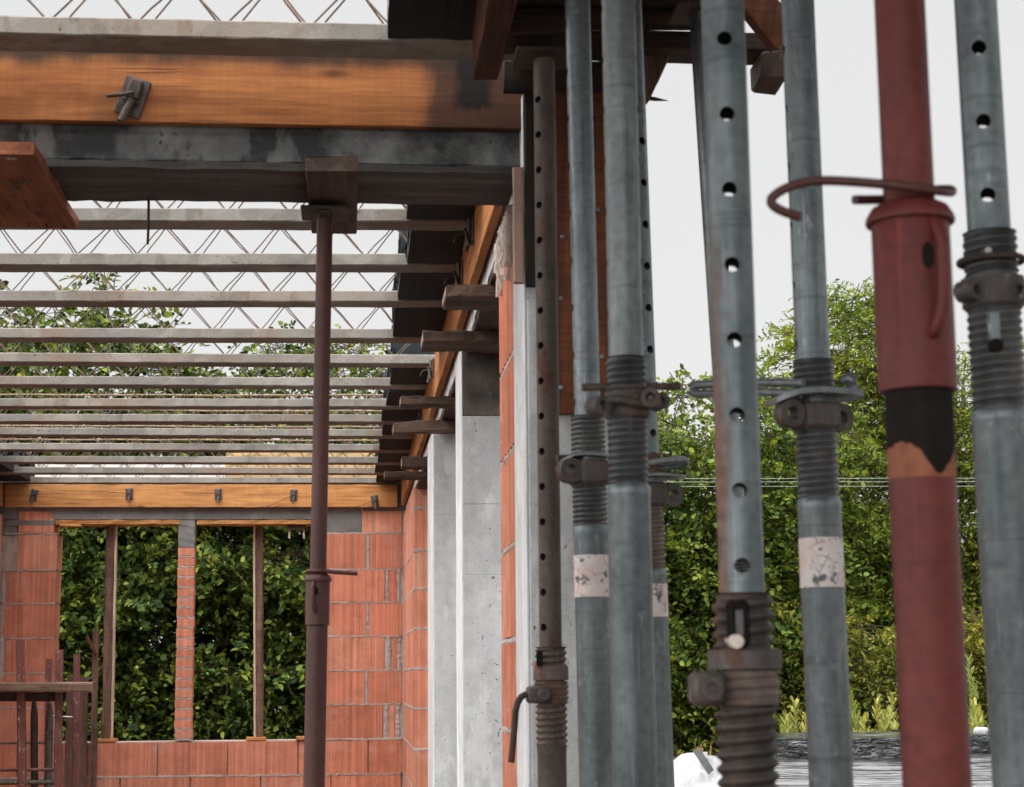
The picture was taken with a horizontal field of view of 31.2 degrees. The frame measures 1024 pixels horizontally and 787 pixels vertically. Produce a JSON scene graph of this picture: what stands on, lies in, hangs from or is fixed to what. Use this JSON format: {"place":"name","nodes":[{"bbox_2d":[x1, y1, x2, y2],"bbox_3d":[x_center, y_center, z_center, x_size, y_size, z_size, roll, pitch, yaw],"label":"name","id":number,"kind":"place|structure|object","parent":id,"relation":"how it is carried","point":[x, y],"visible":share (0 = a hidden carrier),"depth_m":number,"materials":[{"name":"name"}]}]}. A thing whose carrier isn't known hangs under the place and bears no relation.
{"place":"outdoors","nodes":[
{"label":"outdoors","id":0,"kind":"place"},
{"bbox_2d":[226,453,376,476],"bbox_3d":[-1.470,0.662,13.148,1.155,0.483,0.025,0,-9,-5],"label":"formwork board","id":1,"kind":"object","parent":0,"point":[305,454],"depth_m":13.15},
{"bbox_2d":[35,464,225,476],"bbox_3d":[-2.715,0.677,13.042,1.336,0.442,0.040,0,-9,-5],"label":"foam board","id":2,"kind":"object","parent":1,"relation":"attached to","point":[102,465],"depth_m":13.04,"materials":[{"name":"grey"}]},
{"bbox_2d":[0,0,1023,647],"label":"sky","id":3,"kind":"structure","parent":0,"point":[845,29],"materials":[{"name":"white"}]},
{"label":"floor","id":4,"kind":"structure","parent":0,"visible":0},
{"bbox_2d":[0,514,2,576],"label":"brick wall","id":5,"kind":"structure","parent":4,"relation":"on","point":[1,517],"depth_m":12.51,"materials":[{"name":"brick"}]},
{"bbox_3d":[-3.254,0.068,8.398,0.220,0.218,8.526,0,-9,-5],"label":"concrete beam","id":6,"kind":"object","parent":5,"relation":"on","visible":0},
{"bbox_2d":[0,452,30,480],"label":"infill block","id":7,"kind":"structure","parent":6,"relation":"on","point":[14,477],"depth_m":12.43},
{"bbox_2d":[0,393,408,424],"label":"ceiling joist","id":8,"kind":"object","parent":6,"relation":"on","point":[245,419],"visible":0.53,"depth_m":9.73,"materials":[{"name":"concrete"}]},
{"bbox_2d":[0,425,409,452],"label":"ceiling joist","id":9,"kind":"object","parent":6,"relation":"on","point":[169,447],"visible":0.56,"depth_m":10.95,"materials":[{"name":"concrete"}]},
{"bbox_2d":[0,409,413,438],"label":"ceiling joist","id":10,"kind":"object","parent":6,"relation":"on","point":[154,432],"visible":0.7,"depth_m":10.28,"materials":[{"name":"concrete"}]},
{"bbox_2d":[0,377,420,409],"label":"ceiling joist","id":11,"kind":"object","parent":6,"relation":"on","point":[103,403],"visible":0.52,"depth_m":9.18,"materials":[{"name":"concrete"}]},
{"bbox_2d":[0,307,421,343],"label":"ceiling joist","id":12,"kind":"object","parent":6,"relation":"on","point":[209,334],"visible":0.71,"depth_m":7.35,"materials":[{"name":"concrete"}]},
{"bbox_2d":[0,366,426,389],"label":"ceiling joist","id":13,"kind":"object","parent":6,"relation":"on","point":[138,382],"visible":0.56,"depth_m":8.52,"materials":[{"name":"concrete"}]},
{"bbox_2d":[0,343,435,367],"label":"ceiling joist","id":14,"kind":"object","parent":6,"relation":"on","point":[146,359],"visible":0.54,"depth_m":7.93,"materials":[{"name":"concrete"}]},
{"bbox_2d":[0,272,441,307],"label":"ceiling joist","id":15,"kind":"object","parent":6,"relation":"on","point":[113,297],"visible":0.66,"depth_m":6.64,"materials":[{"name":"concrete"}]},
{"bbox_2d":[0,230,456,272],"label":"ceiling joist","id":16,"kind":"object","parent":6,"relation":"on","point":[247,261],"visible":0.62,"depth_m":6.06,"materials":[{"name":"concrete"}]},
{"bbox_2d":[0,201,466,230],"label":"ceiling joist","id":17,"kind":"object","parent":6,"relation":"on","point":[161,218],"visible":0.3,"depth_m":5.48,"materials":[{"name":"concrete"}]},
{"bbox_2d":[0,640,66,786],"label":"steel trestle","id":18,"kind":"object","parent":4,"relation":"on","point":[22,698],"visible":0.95,"depth_m":11.20,"materials":[{"name":"red paint"}]},
{"bbox_2d":[0,682,96,691],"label":"wooden plank","id":19,"kind":"object","parent":18,"relation":"on","point":[47,686],"visible":1,"depth_m":11.13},
{"bbox_2d":[30,701,38,786],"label":"steel stake","id":20,"kind":"object","parent":4,"relation":"on","point":[34,739],"visible":0.77,"depth_m":11.33,"materials":[{"name":"metal"}]},
{"bbox_2d":[45,701,52,786],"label":"steel stake","id":21,"kind":"object","parent":4,"relation":"on","point":[49,743],"visible":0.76,"depth_m":11.34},
{"bbox_2d":[44,654,79,786],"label":"steel trestle","id":22,"kind":"object","parent":4,"relation":"on","point":[75,724],"visible":0.72,"depth_m":11.56,"materials":[{"name":"red paint"}]},
{"bbox_2d":[64,676,72,786],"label":"upright board","id":23,"kind":"object","parent":4,"relation":"on","point":[68,746],"visible":0.48,"depth_m":12.29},
{"bbox_2d":[79,677,88,786],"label":"upright board","id":24,"kind":"object","parent":4,"relation":"on","point":[83,728],"visible":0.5,"depth_m":12.32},
{"bbox_2d":[90,629,98,786],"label":"wooden stick","id":25,"kind":"object","parent":4,"relation":"on","point":[94,717],"visible":0.97,"depth_m":12.39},
{"bbox_2d":[0,510,404,786],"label":"brick wall","id":26,"kind":"structure","parent":4,"relation":"on","point":[364,720],"depth_m":12.56,"materials":[{"name":"brick"}]},
{"bbox_2d":[97,738,117,741],"bbox_3d":[-2.770,2.367,12.511,0.140,0.022,0.175,0,-9,-5],"label":"wooden pad","id":27,"kind":"object","parent":26,"relation":"on","point":[108,740],"visible":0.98,"depth_m":12.43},
{"bbox_2d":[101,526,117,738],"bbox_3d":[-2.784,1.647,12.671,0.084,1.461,0.060,0,-9,-5],"label":"wooden post","id":28,"kind":"object","parent":27,"relation":"on","point":[108,666],"visible":1,"depth_m":12.65,"materials":[{"name":"brown wood"}]},
{"bbox_2d":[174,520,196,740],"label":"brick pillar","id":29,"kind":"structure","parent":26,"relation":"on","point":[185,650],"depth_m":12.59,"materials":[{"name":"brick"}]},
{"bbox_2d":[0,483,405,535],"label":"concrete beam","id":30,"kind":"structure","parent":26,"relation":"on","point":[345,520],"depth_m":12.71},
{"bbox_2d":[55,520,179,526],"bbox_3d":[-2.729,0.903,12.740,0.849,0.039,0.199,0,-9,-5],"label":"soffit plank","id":31,"kind":"object","parent":30,"relation":"attached to","point":[130,523],"visible":0.94,"depth_m":12.66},
{"bbox_2d":[4,484,396,507],"bbox_3d":[-2.141,0.711,12.697,2.689,0.159,0.029,0,-9,-5],"label":"formwork board","id":32,"kind":"object","parent":30,"relation":"attached to","point":[161,496],"visible":0.94,"depth_m":12.68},
{"bbox_2d":[0,464,400,482],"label":"ceiling joist","id":33,"kind":"object","parent":30,"relation":"on","point":[216,479],"visible":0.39,"depth_m":12.73,"materials":[{"name":"concrete"}]},
{"bbox_2d":[197,520,310,526],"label":"soffit plank","id":34,"kind":"object","parent":30,"relation":"attached to","point":[252,523],"visible":0.91,"depth_m":12.74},
{"bbox_2d":[246,737,265,740],"bbox_3d":[-1.760,2.373,12.601,0.134,0.024,0.170,0,-9,-5],"label":"wooden pad","id":35,"kind":"object","parent":26,"relation":"on","point":[254,738],"visible":1,"depth_m":12.52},
{"bbox_2d":[253,526,263,736],"bbox_3d":[-1.766,1.651,12.761,0.089,1.460,0.063,0,-9,-5],"label":"wooden post","id":36,"kind":"object","parent":35,"relation":"on","point":[258,634],"visible":1,"depth_m":12.74,"materials":[{"name":"brown wood"}]},
{"bbox_2d":[301,205,357,786],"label":"steel prop","id":37,"kind":"object","parent":4,"relation":"on","point":[318,579],"visible":1,"depth_m":4.17,"materials":[{"name":"red paint"}]},
{"bbox_2d":[305,156,357,233],"bbox_3d":[-0.418,-0.458,4.277,0.117,0.038,0.570,0,-9,-5],"label":"head plank","id":38,"kind":"object","parent":37,"relation":"on","point":[332,180],"visible":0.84,"depth_m":4.11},
{"bbox_2d":[403,487,427,786],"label":"brick wall","id":39,"kind":"structure","parent":4,"relation":"on","point":[415,647],"depth_m":10.90,"materials":[{"name":"brick"}]},
{"bbox_2d":[428,434,456,786],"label":"concrete column","id":40,"kind":"structure","parent":4,"relation":"on","point":[442,715],"depth_m":8.36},
{"bbox_2d":[406,195,511,507],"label":"concrete beam","id":41,"kind":"structure","parent":40,"relation":"on","point":[487,271],"depth_m":6.08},
{"bbox_2d":[0,452,383,474],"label":"ceiling joist","id":42,"kind":"object","parent":41,"relation":"on","point":[161,470],"visible":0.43,"depth_m":12.15,"materials":[{"name":"concrete"}]},
{"bbox_2d":[0,438,400,464],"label":"ceiling joist","id":43,"kind":"object","parent":41,"relation":"on","point":[187,460],"visible":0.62,"depth_m":11.56,"materials":[{"name":"concrete"}]},
{"bbox_2d":[379,412,412,449],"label":"infill block","id":44,"kind":"structure","parent":41,"relation":"on","point":[394,444],"depth_m":10.78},
{"bbox_2d":[381,372,417,420],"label":"infill block","id":45,"kind":"structure","parent":41,"relation":"on","point":[402,415],"depth_m":9.55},
{"bbox_2d":[386,349,424,405],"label":"infill block","id":46,"kind":"structure","parent":41,"relation":"on","point":[393,397],"depth_m":8.89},
{"bbox_2d":[390,325,435,384],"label":"infill block","id":47,"kind":"structure","parent":41,"relation":"on","point":[407,376],"depth_m":8.22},
{"bbox_2d":[392,273,447,336],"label":"infill block","id":48,"kind":"structure","parent":41,"relation":"on","point":[411,321],"depth_m":7.05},
{"bbox_2d":[416,454,427,488],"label":"soffit plank","id":49,"kind":"object","parent":41,"relation":"attached to","point":[422,484],"visible":0.16,"depth_m":10.66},
{"bbox_2d":[384,471,427,480],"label":"bearer plank","id":50,"kind":"object","parent":49,"relation":"attached to","point":[406,475],"visible":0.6,"depth_m":9.93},
{"bbox_2d":[401,456,427,469],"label":"bearer plank","id":51,"kind":"object","parent":49,"relation":"attached to","point":[413,463],"visible":0.35,"depth_m":9.27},
{"bbox_2d":[396,231,456,299],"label":"infill block","id":52,"kind":"structure","parent":41,"relation":"on","point":[421,286],"depth_m":6.41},
{"bbox_2d":[404,230,467,263],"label":"infill block","id":53,"kind":"structure","parent":41,"relation":"on","point":[430,247],"depth_m":5.85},
{"bbox_2d":[406,204,475,219],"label":"infill block","id":54,"kind":"structure","parent":41,"relation":"on","point":[436,212],"depth_m":5.40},
{"bbox_2d":[440,378,455,420],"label":"soffit plank","id":55,"kind":"object","parent":41,"relation":"attached to","point":[449,414],"visible":0.16,"depth_m":7.74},
{"bbox_2d":[392,419,455,436],"bbox_3d":[-0.241,0.153,8.030,0.569,0.064,0.125,0,-9,-5],"label":"bearer plank","id":56,"kind":"object","parent":55,"relation":"attached to","point":[420,424],"visible":0.43,"depth_m":7.96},
{"bbox_2d":[399,395,455,408],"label":"bearer plank","id":57,"kind":"object","parent":55,"relation":"attached to","point":[426,402],"visible":0.47,"depth_m":7.30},
{"bbox_2d":[401,428,455,434],"bbox_3d":[-0.288,0.165,7.905,0.379,0.025,0.053,0,-9,-5],"label":"split lath","id":58,"kind":"object","parent":55,"relation":"hanging from","point":[430,431],"visible":0.61,"depth_m":7.88,"materials":[{"name":"brown wood"}]},
{"bbox_2d":[401,205,502,505],"bbox_3d":[-0.388,0.048,8.632,0.029,0.180,8.478,0,-9,-5],"label":"formwork board","id":59,"kind":"object","parent":41,"relation":"attached to","point":[486,218],"visible":0.47,"depth_m":6.12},
{"bbox_2d":[453,215,473,251],"bbox_3d":[-0.143,-0.474,5.411,0.059,0.111,0.069,0,-9,-5],"label":"formwork clamp","id":60,"kind":"object","parent":59,"relation":"attached to","point":[469,238],"visible":1,"depth_m":5.41,"materials":[{"name":"metal"}]},
{"bbox_2d":[466,269,498,353],"bbox_3d":[0.037,-0.270,5.598,0.267,0.033,1.559,0,-9,-5],"label":"soffit plank","id":61,"kind":"object","parent":41,"relation":"attached to","point":[487,320],"visible":0.16,"depth_m":5.78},
{"bbox_2d":[421,330,498,352],"bbox_3d":[-0.037,-0.171,6.008,0.520,0.048,0.176,0,-9,-5],"label":"bearer plank","id":62,"kind":"object","parent":61,"relation":"attached to","point":[486,341],"visible":0.56,"depth_m":5.92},
{"bbox_2d":[442,284,498,310],"bbox_3d":[0.043,-0.277,5.332,0.482,0.042,0.209,0,-9,-5],"label":"bearer plank","id":63,"kind":"object","parent":61,"relation":"attached to","point":[481,297],"visible":0.44,"depth_m":5.23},
{"bbox_2d":[455,351,504,786],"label":"concrete column","id":64,"kind":"structure","parent":4,"relation":"on","point":[479,639],"depth_m":6.26,"materials":[{"name":"concrete"}]},
{"bbox_2d":[493,204,516,786],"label":"brick pier","id":65,"kind":"structure","parent":4,"relation":"on","point":[503,257],"depth_m":4.48,"materials":[{"name":"ceramic"}]},
{"bbox_2d":[508,46,568,786],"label":"steel prop","id":66,"kind":"object","parent":4,"relation":"on","point":[547,692],"visible":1,"depth_m":3.48,"materials":[{"name":"metal"}]},
{"bbox_2d":[504,17,565,54],"bbox_3d":[0.048,-0.707,3.628,0.126,0.040,0.135,0,-9,-5],"label":"head plank","id":67,"kind":"object","parent":66,"relation":"on","point":[551,31],"visible":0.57,"depth_m":3.57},
{"bbox_2d":[512,94,608,786],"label":"concrete column","id":68,"kind":"structure","parent":4,"relation":"on","point":[526,491],"depth_m":4.01,"materials":[{"name":"concrete"}]},
{"bbox_2d":[0,122,519,166],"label":"concrete beam","id":69,"kind":"structure","parent":68,"relation":"on","point":[107,142],"depth_m":4.14,"materials":[{"name":"concrete"}]},
{"bbox_2d":[0,51,521,131],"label":"formwork board","id":70,"kind":"object","parent":69,"relation":"attached to","point":[254,91],"visible":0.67,"depth_m":4.12,"materials":[{"name":"wood"}]},
{"bbox_2d":[106,75,150,123],"bbox_3d":[-0.853,-0.655,4.071,0.096,0.117,0.034,0,-9,-5],"label":"formwork clamp","id":71,"kind":"object","parent":70,"relation":"attached to","point":[132,94],"visible":1,"depth_m":4.08,"materials":[{"name":"metal"}]},
{"bbox_2d":[45,159,512,205],"bbox_3d":[-1.442,-0.490,4.177,2.899,0.027,0.302,0,-9,-5],"label":"soffit plank","id":72,"kind":"object","parent":69,"relation":"attached to","point":[128,180],"visible":0.75,"depth_m":4.22,"materials":[{"name":"wood"}]},
{"bbox_2d":[0,141,78,228],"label":"head plank","id":73,"kind":"object","parent":72,"relation":"attached to","point":[31,194],"visible":1,"depth_m":4.19,"materials":[{"name":"wood"}]},
{"bbox_2d":[512,167,523,283],"bbox_3d":[0.014,-0.373,4.072,0.025,0.263,0.024,0,-9,-5],"label":"wooden lath","id":74,"kind":"object","parent":68,"relation":"attached to","point":[518,226],"visible":1,"depth_m":4.06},
{"bbox_2d":[523,93,535,287],"bbox_3d":[0.063,-0.468,4.093,0.072,0.470,0.025,0,-9,-5],"label":"shutter board","id":75,"kind":"object","parent":68,"relation":"attached to","point":[528,116],"visible":0.43,"depth_m":4.08,"materials":[{"name":"brown wood"}]},
{"bbox_2d":[555,91,607,414],"bbox_3d":[0.154,-0.327,4.073,0.118,0.756,0.034,0,-9,-5],"label":"shutter board","id":76,"kind":"object","parent":68,"relation":"attached to","point":[566,371],"visible":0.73,"depth_m":4.06,"materials":[{"name":"wood"}]},
{"bbox_2d":[503,61,602,93],"bbox_3d":[0.134,-0.710,4.125,0.310,0.077,0.028,0,-9,-5],"label":"formwork board","id":77,"kind":"object","parent":76,"relation":"on","point":[517,81],"visible":0.32,"depth_m":4.11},
{"bbox_2d":[591,29,782,64],"bbox_3d":[0.321,-0.776,4.100,0.644,0.052,0.102,0,-9,-5],"label":"ledger timber","id":78,"kind":"object","parent":77,"relation":"on","point":[675,46],"visible":0.23,"depth_m":4.06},
{"bbox_2d":[0,0,513,60],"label":"ceiling joist","id":79,"kind":"object","parent":78,"relation":"on","point":[229,37],"visible":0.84,"depth_m":3.92,"materials":[{"name":"concrete"}]},
{"bbox_2d":[644,55,669,103],"bbox_3d":[0.305,-0.718,4.101,0.107,0.141,0.033,0,-9,-5],"label":"wooden brace","id":80,"kind":"object","parent":78,"relation":"attached to","point":[654,66],"visible":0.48,"depth_m":4.09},
{"bbox_2d":[750,50,783,94],"bbox_3d":[0.575,-0.718,4.100,0.065,0.067,0.114,0,-9,-5],"label":"wooden block","id":81,"kind":"object","parent":78,"relation":"attached to","point":[766,73],"depth_m":4.05,"materials":[{"name":"brown wood"}]},
{"bbox_2d":[556,0,612,786],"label":"steel prop","id":82,"kind":"object","parent":4,"relation":"on","point":[582,468],"visible":0.97,"depth_m":3.22,"materials":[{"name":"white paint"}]},
{"bbox_2d":[581,0,680,786],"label":"steel prop","id":83,"kind":"object","parent":4,"relation":"on","point":[625,404],"visible":1,"depth_m":2.52,"materials":[{"name":"metal"}]},
{"bbox_2d":[635,0,689,786],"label":"steel prop","id":84,"kind":"object","parent":4,"relation":"on","point":[657,464],"visible":0.46,"depth_m":3.42,"materials":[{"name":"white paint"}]},
{"bbox_2d":[513,0,700,30],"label":"formwork deck","id":85,"kind":"structure","parent":84,"relation":"on","point":[656,14],"depth_m":3.96,"materials":[{"name":"brown wood"}]},
{"bbox_2d":[744,0,781,51],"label":"wooden brace","id":86,"kind":"object","parent":85,"relation":"attached to","point":[763,19],"visible":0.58,"depth_m":3.95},
{"bbox_2d":[667,1,747,572],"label":"steel prop","id":87,"kind":"object","parent":4,"relation":"on","point":[686,13],"visible":0.16,"depth_m":3.76,"materials":[{"name":"metal"}]},
{"bbox_2d":[688,0,781,786],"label":"steel prop","id":88,"kind":"object","parent":4,"relation":"on","point":[742,690],"visible":1,"depth_m":2.03,"materials":[{"name":"metal"}]},
{"bbox_2d":[687,0,863,786],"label":"steel prop","id":89,"kind":"object","parent":4,"relation":"on","point":[818,419],"visible":1,"depth_m":2.54,"materials":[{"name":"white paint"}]},
{"bbox_2d":[766,0,971,786],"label":"steel prop","id":90,"kind":"object","parent":4,"relation":"on","point":[910,220],"visible":1,"depth_m":1.78,"materials":[{"name":"red paint"}]},
{"bbox_2d":[953,0,1023,786],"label":"steel prop","id":91,"kind":"object","parent":4,"relation":"on","point":[988,289],"visible":1,"depth_m":2.11,"materials":[{"name":"metal"}]},
{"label":"ground","id":92,"kind":"structure","parent":0,"visible":0},
{"bbox_2d":[0,279,182,741],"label":"hornbeam tree","id":93,"kind":"object","parent":92,"relation":"on","point":[86,567],"visible":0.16,"depth_m":15.54,"materials":[{"name":"green plant"}]},
{"bbox_2d":[42,272,299,740],"bbox_3d":[-2.998,1.746,16.452,2.513,5.537,2.982,0,-9,-5],"label":"hornbeam tree","id":94,"kind":"object","parent":92,"relation":"on","point":[164,545],"visible":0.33,"depth_m":15.60,"materials":[{"name":"green plant"}]},
{"bbox_2d":[33,414,362,738],"bbox_3d":[-3.651,2.620,18.221,6.988,4.746,2.885,0,-9,-5],"label":"tree","id":95,"kind":"object","parent":92,"relation":"on","point":[283,547],"visible":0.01,"depth_m":17.73,"materials":[{"name":"green plant"}]},
{"bbox_2d":[150,319,390,740],"bbox_3d":[-1.817,1.830,16.468,2.665,5.282,3.113,0,-9,-5],"label":"hornbeam tree","id":96,"kind":"object","parent":92,"relation":"on","point":[284,587],"visible":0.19,"depth_m":15.64,"materials":[{"name":"green plant"}]},
{"bbox_2d":[674,752,721,786],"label":"bag","id":97,"kind":"object","parent":92,"relation":"on","point":[689,770],"visible":0.38,"depth_m":8.41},
{"bbox_2d":[656,363,882,759],"bbox_3d":[1.588,2.054,15.193,2.806,4.561,2.957,0,-9,-5],"label":"hazel tree","id":98,"kind":"object","parent":92,"relation":"on","point":[692,565],"visible":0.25,"depth_m":14.49,"materials":[{"name":"green plant"}]},
{"bbox_2d":[702,313,849,519],"bbox_3d":[2.522,1.683,16.626,1.357,4.924,1.463,0,-9,-5],"label":"young tree","id":99,"kind":"object","parent":92,"relation":"on","point":[786,346],"visible":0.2,"depth_m":16.90,"materials":[{"name":"green plant"}]},
{"bbox_2d":[780,695,799,732],"bbox_3d":[1.611,2.481,10.520,0.204,1.480,0.134,5,-11,-34],"label":"weed plant","id":100,"kind":"object","parent":92,"relation":"on","point":[788,718],"visible":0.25,"depth_m":10.62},
{"bbox_2d":[681,403,898,751],"bbox_3d":[2.522,2.202,16.378,2.269,4.268,2.347,0,-9,-5],"label":"leafy tree","id":101,"kind":"object","parent":92,"relation":"on","point":[844,439],"visible":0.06,"depth_m":16.08,"materials":[{"name":"green plant"}]},
{"bbox_2d":[774,731,901,786],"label":"wrapped pallet","id":102,"kind":"object","parent":92,"relation":"on","point":[876,757],"visible":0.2,"depth_m":9.01,"materials":[{"name":"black plastic"}]},
{"bbox_2d":[689,582,988,755],"bbox_3d":[3.006,2.831,14.484,3.370,2.703,1.893,0,-9,-5],"label":"leafy shrub","id":103,"kind":"object","parent":92,"relation":"on","point":[867,690],"visible":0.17,"depth_m":14.25,"materials":[{"name":"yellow plant"}]},
{"bbox_2d":[849,683,861,731],"bbox_3d":[1.992,2.452,10.579,0.186,1.549,0.140,-6,-11,34],"label":"weed plant","id":104,"kind":"object","parent":92,"relation":"on","point":[855,722],"visible":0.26,"depth_m":10.67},
{"bbox_2d":[767,276,982,717],"bbox_3d":[3.247,1.530,17.204,1.876,5.391,2.393,0,-9,-5],"label":"walnut tree","id":105,"kind":"object","parent":92,"relation":"on","point":[867,381],"visible":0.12,"depth_m":16.90,"materials":[{"name":"green plant"}]},
{"bbox_2d":[872,692,898,731],"bbox_3d":[2.201,2.489,10.666,0.167,1.500,0.150,0,-9,-5],"label":"weed plant","id":106,"kind":"object","parent":92,"relation":"on","point":[890,716],"visible":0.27,"depth_m":10.76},
{"bbox_2d":[844,331,1023,711],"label":"walnut tree","id":107,"kind":"object","parent":92,"relation":"on","point":[970,562],"visible":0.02,"depth_m":17.11,"materials":[{"name":"green plant"}]},
{"bbox_2d":[890,728,991,786],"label":"wrapped pallet","id":108,"kind":"object","parent":92,"relation":"on","point":[981,771],"visible":0.15,"depth_m":9.47,"materials":[{"name":"white plastic"}]},
{"bbox_2d":[966,653,981,728],"bbox_3d":[2.744,2.401,10.866,0.137,1.725,0.223,5,-10,-31],"label":"weed plant","id":109,"kind":"object","parent":92,"relation":"on","point":[973,690],"visible":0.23,"depth_m":10.92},
{"bbox_3d":[-1.368,-0.921,3.310,2.952,0.160,0.118,0,-9,-5],"label":"ceiling joist","id":110,"kind":"object","parent":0,"visible":0},
{"bbox_2d":[387,0,476,39],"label":"infill block","id":111,"kind":"structure","parent":110,"relation":"attached to","point":[448,19],"depth_m":3.81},
{"bbox_2d":[473,0,517,79],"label":"formwork board","id":112,"kind":"object","parent":110,"relation":"attached to","point":[492,22],"visible":0.96,"depth_m":3.61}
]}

